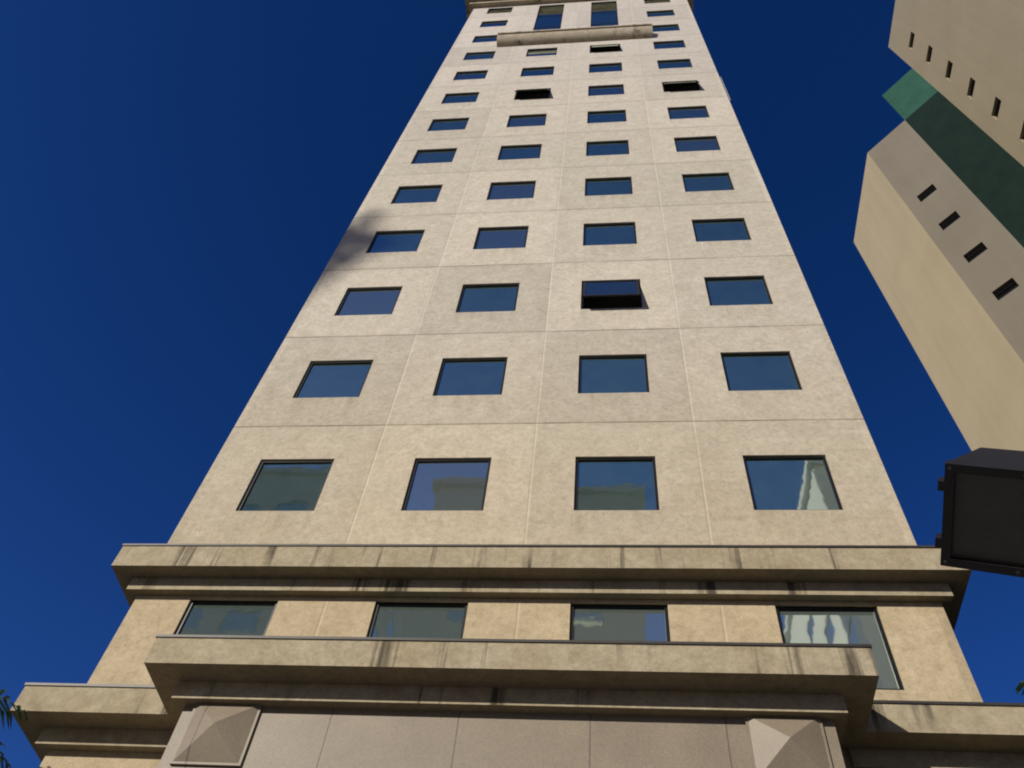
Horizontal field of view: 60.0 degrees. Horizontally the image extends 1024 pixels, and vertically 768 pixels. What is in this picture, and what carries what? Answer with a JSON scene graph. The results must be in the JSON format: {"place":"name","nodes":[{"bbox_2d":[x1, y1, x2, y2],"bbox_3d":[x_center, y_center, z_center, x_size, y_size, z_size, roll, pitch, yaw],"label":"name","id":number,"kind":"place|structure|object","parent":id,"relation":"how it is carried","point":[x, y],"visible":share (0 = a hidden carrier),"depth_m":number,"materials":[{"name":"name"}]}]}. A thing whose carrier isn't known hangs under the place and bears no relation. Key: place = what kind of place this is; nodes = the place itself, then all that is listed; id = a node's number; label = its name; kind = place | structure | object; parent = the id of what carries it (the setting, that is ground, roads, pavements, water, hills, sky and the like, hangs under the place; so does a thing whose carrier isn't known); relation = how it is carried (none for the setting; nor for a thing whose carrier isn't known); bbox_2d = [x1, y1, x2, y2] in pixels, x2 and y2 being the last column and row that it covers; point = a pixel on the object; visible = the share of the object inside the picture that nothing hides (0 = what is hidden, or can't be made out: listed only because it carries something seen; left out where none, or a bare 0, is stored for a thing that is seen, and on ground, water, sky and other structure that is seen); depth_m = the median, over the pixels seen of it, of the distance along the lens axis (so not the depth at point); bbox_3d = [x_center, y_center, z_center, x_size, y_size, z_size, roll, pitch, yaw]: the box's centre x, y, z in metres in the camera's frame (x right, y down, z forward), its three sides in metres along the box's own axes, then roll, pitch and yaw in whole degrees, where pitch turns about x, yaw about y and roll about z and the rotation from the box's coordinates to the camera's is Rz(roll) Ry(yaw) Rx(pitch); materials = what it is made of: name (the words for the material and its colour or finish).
{"place":"outdoors","nodes":[
{"label":"outdoors","id":0,"kind":"place"},
{"bbox_2d":[0,0,1023,767],"label":"sky","id":1,"kind":"structure","parent":0,"point":[179,179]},
{"bbox_3d":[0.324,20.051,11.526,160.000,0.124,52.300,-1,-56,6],"label":"pavement","id":2,"kind":"structure","parent":0,"visible":0},
{"bbox_2d":[0,689,27,767],"bbox_3d":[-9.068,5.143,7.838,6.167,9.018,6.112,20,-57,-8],"label":"palm","id":3,"kind":"object","parent":2,"relation":"on","point":[8,714],"visible":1,"depth_m":10.59,"materials":[{"name":"green plant"}]},
{"bbox_2d":[10,0,1023,767],"bbox_3d":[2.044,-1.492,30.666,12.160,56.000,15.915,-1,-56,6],"label":"tower","id":4,"kind":"structure","parent":2,"relation":"on","point":[548,442],"depth_m":13.88,"materials":[{"name":"stone"}]},
{"bbox_2d":[854,0,1023,450],"bbox_3d":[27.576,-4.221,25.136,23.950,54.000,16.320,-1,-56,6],"label":"building","id":5,"kind":"structure","parent":2,"relation":"on","point":[939,238],"depth_m":35.59,"materials":[{"name":"beige concrete"}]},
{"bbox_2d":[935,447,1023,577],"bbox_3d":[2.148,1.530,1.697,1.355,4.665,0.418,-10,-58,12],"label":"floodlight pole","id":6,"kind":"object","parent":2,"relation":"on","point":[982,488],"visible":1,"depth_m":3.43,"materials":[{"name":"black metal"}]},
{"bbox_2d":[1016,681,1023,694],"bbox_3d":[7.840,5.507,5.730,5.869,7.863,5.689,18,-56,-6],"label":"leaves","id":7,"kind":"object","parent":2,"relation":"on","point":[1020,686],"visible":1,"depth_m":9.07,"materials":[{"name":"green plant"}]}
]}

